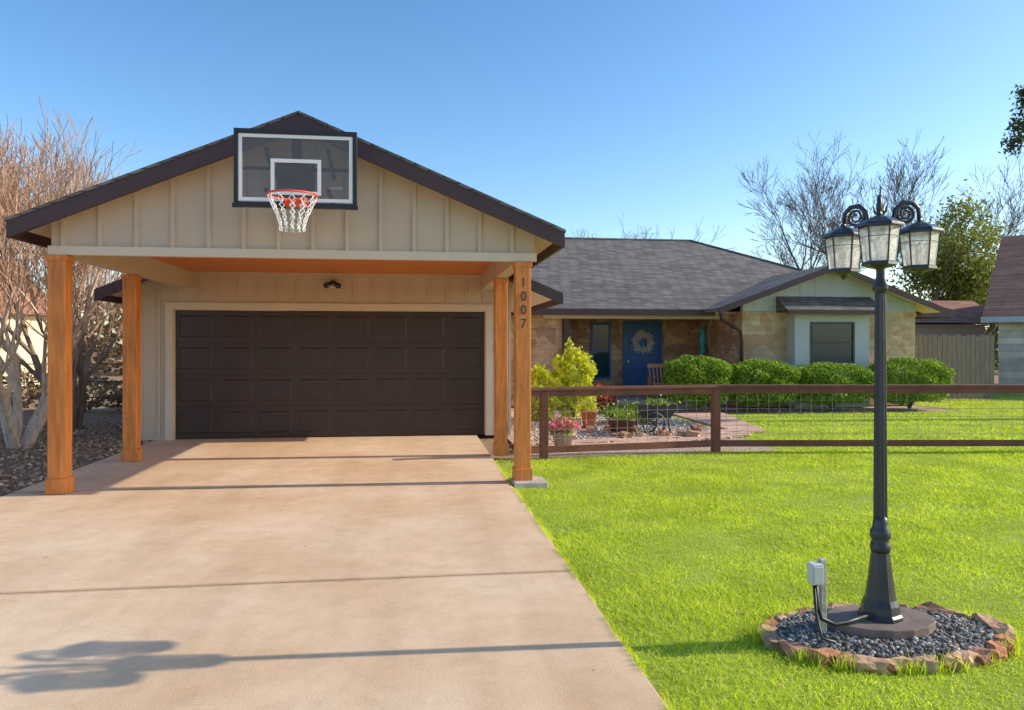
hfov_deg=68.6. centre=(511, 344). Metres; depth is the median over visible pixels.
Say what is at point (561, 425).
flower pot
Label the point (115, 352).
distant woods
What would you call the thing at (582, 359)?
lime shrub
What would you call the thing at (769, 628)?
edging stone
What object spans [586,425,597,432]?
garden rock
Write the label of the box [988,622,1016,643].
edging stone
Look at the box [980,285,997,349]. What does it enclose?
green tree
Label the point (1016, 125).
dark leaf tree
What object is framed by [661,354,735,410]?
hedge bush
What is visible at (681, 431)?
garden rock
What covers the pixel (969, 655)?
edging stone
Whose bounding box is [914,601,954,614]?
edging stone
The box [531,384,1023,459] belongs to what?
wire fence
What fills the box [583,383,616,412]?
shrub
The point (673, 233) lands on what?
bare tree
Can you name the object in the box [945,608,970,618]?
edging stone
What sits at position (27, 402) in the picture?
brush clump
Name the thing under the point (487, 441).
ground
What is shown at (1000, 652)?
edging stone
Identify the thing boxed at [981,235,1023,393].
neighbour house
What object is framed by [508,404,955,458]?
garden bed
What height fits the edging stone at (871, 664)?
0.072 m
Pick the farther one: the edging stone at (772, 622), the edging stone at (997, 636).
the edging stone at (772, 622)
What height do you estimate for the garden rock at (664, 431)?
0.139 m
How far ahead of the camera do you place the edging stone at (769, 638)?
3.84 m
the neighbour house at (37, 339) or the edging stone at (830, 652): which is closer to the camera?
the edging stone at (830, 652)
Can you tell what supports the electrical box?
on the gravel at (978, 632)
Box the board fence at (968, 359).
[915,332,993,399]
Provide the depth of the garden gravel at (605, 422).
14.00 m
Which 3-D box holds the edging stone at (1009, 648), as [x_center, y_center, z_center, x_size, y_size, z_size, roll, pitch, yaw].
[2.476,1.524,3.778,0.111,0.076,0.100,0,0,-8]
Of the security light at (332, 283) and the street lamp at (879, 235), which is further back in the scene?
the security light at (332, 283)
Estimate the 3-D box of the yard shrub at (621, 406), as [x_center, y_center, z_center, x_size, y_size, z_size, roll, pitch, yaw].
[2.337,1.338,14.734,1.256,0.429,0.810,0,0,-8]
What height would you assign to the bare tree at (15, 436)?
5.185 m
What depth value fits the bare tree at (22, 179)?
13.65 m
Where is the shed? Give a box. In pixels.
[915,301,997,335]
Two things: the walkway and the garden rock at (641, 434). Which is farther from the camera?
the walkway
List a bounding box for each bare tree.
[0,96,124,428]
[0,108,142,448]
[0,114,71,243]
[0,139,46,205]
[566,214,658,238]
[634,216,732,250]
[735,130,871,271]
[757,129,954,278]
[853,151,1023,295]
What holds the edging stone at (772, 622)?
on the lawn at (657, 686)
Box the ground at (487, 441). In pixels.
[5,347,997,464]
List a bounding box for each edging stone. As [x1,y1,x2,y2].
[759,624,778,634]
[760,631,784,648]
[762,616,779,626]
[775,613,786,621]
[776,637,803,658]
[784,611,799,616]
[795,606,810,613]
[800,646,840,666]
[828,602,845,607]
[834,651,855,668]
[842,602,857,605]
[852,654,891,674]
[878,656,914,673]
[906,655,941,673]
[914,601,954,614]
[939,655,964,670]
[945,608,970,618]
[947,650,978,666]
[970,645,992,665]
[971,612,1002,626]
[986,640,1007,661]
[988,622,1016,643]
[991,638,1014,656]
[993,634,1014,644]
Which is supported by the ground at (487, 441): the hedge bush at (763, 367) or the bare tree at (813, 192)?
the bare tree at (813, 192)
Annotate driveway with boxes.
[0,435,668,709]
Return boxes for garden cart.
[632,395,691,434]
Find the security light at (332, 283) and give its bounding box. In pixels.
[323,280,340,287]
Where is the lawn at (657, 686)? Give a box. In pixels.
[499,393,1023,709]
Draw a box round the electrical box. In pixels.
[807,558,870,643]
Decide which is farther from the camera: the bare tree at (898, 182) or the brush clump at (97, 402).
the bare tree at (898, 182)
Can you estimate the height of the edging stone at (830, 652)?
0.078 m
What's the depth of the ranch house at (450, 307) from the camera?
12.17 m
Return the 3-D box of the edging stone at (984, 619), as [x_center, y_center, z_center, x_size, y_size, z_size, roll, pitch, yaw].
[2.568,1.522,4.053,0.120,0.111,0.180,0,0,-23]
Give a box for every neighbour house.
[0,257,46,387]
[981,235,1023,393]
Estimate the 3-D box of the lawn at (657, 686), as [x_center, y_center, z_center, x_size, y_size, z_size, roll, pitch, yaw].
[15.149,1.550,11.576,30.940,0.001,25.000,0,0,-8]
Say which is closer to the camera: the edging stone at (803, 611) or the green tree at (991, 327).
the edging stone at (803, 611)
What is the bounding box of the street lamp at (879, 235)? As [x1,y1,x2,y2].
[821,187,944,623]
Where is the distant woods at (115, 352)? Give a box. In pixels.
[72,289,122,374]
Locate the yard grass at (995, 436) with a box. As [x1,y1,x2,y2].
[672,397,1023,451]
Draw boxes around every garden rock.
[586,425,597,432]
[619,431,632,437]
[630,426,639,432]
[636,432,644,436]
[658,430,670,435]
[676,429,686,435]
[686,430,699,436]
[690,423,702,430]
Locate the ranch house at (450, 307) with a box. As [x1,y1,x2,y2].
[4,111,954,494]
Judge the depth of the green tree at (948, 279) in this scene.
38.30 m
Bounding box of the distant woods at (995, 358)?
[906,290,997,369]
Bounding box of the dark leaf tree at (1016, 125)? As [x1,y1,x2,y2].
[997,84,1023,159]
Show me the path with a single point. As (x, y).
(704, 435)
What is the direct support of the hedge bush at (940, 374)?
on the garden bed at (667, 450)
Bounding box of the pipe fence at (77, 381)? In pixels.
[3,362,122,412]
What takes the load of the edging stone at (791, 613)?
on the lawn at (657, 686)
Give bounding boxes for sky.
[0,0,1023,346]
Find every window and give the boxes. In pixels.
[591,322,610,379]
[810,322,854,362]
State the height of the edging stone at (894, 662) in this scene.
0.076 m
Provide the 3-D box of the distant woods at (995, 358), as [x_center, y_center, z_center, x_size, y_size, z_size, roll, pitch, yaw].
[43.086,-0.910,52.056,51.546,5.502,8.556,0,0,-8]
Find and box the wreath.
[631,330,654,354]
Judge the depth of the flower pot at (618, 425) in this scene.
13.12 m
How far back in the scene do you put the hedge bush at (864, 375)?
17.22 m
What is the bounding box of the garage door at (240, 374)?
[176,310,483,438]
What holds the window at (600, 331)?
in the ranch house at (450, 307)
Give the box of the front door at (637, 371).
[626,324,658,385]
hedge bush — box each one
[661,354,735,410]
[728,358,801,411]
[794,361,873,410]
[868,356,955,409]
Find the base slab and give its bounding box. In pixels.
[827,604,935,640]
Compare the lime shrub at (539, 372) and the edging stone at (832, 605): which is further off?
the lime shrub at (539, 372)
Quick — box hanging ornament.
[698,324,706,355]
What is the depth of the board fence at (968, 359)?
21.36 m
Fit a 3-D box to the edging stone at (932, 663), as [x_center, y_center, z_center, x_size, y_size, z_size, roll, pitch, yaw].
[1.956,1.524,3.582,0.173,0.074,0.094,0,0,5]
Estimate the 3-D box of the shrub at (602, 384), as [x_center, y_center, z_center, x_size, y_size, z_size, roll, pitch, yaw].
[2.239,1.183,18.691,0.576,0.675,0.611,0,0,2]
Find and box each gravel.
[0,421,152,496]
[511,411,743,440]
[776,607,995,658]
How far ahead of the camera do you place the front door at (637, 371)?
21.15 m
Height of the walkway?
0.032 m
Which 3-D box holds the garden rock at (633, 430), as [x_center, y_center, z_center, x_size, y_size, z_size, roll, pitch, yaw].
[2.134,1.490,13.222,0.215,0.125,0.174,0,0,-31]
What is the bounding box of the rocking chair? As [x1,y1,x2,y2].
[647,364,665,396]
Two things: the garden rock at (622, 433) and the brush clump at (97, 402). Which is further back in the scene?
the brush clump at (97, 402)
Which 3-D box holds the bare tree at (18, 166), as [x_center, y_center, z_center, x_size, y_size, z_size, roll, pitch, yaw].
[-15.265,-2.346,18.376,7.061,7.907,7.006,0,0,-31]
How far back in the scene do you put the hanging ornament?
20.49 m
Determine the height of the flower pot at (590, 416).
0.761 m
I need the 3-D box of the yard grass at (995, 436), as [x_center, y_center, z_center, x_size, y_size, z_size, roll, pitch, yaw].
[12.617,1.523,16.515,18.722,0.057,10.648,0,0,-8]
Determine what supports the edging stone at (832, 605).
on the lawn at (657, 686)
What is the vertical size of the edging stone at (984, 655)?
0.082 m
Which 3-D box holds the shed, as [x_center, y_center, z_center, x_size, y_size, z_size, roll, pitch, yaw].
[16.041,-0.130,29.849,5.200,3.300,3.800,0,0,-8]
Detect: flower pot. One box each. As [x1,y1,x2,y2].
[549,410,587,445]
[578,396,605,426]
[600,399,640,431]
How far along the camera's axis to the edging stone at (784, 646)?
3.75 m
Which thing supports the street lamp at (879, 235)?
on the base slab
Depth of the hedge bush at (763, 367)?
16.99 m
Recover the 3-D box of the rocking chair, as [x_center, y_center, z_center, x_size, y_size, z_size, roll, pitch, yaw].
[3.885,0.933,19.605,0.580,0.865,0.912,0,0,-8]
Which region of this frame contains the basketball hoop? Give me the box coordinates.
[232,128,357,231]
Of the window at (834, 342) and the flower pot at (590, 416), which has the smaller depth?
the flower pot at (590, 416)
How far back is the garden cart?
12.69 m
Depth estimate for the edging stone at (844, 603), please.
4.34 m
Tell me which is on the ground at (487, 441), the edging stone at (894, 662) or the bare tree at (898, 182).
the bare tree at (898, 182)
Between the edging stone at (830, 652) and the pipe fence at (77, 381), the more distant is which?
the pipe fence at (77, 381)
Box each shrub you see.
[531,362,562,420]
[545,337,597,419]
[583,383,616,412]
[593,379,611,404]
[601,403,653,420]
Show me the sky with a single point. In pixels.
(575, 116)
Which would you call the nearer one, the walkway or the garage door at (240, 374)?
the garage door at (240, 374)
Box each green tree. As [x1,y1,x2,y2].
[886,179,1020,324]
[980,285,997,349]
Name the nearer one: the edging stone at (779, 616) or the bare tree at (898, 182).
the edging stone at (779, 616)
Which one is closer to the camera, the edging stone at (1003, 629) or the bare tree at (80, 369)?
the edging stone at (1003, 629)
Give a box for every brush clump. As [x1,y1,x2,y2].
[2,366,46,408]
[25,375,122,409]
[103,388,122,410]
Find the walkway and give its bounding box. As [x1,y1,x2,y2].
[673,405,765,431]
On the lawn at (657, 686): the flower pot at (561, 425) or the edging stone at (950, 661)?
the edging stone at (950, 661)
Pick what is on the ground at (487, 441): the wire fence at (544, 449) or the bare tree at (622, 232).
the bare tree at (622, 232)
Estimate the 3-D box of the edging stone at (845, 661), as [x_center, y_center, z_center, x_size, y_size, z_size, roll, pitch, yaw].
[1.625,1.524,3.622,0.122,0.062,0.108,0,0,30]
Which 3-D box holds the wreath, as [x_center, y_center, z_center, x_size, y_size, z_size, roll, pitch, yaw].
[3.666,-0.091,21.085,0.757,0.749,0.205,0,0,-8]
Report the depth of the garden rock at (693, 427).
13.47 m
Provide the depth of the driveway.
4.66 m
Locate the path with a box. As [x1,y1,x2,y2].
[511,429,750,446]
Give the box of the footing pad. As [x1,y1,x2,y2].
[510,476,547,488]
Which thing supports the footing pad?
on the lawn at (657, 686)
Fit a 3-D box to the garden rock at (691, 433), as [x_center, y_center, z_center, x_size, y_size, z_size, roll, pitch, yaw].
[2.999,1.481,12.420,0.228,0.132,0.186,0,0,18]
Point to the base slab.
(916, 623)
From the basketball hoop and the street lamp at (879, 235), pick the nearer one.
the street lamp at (879, 235)

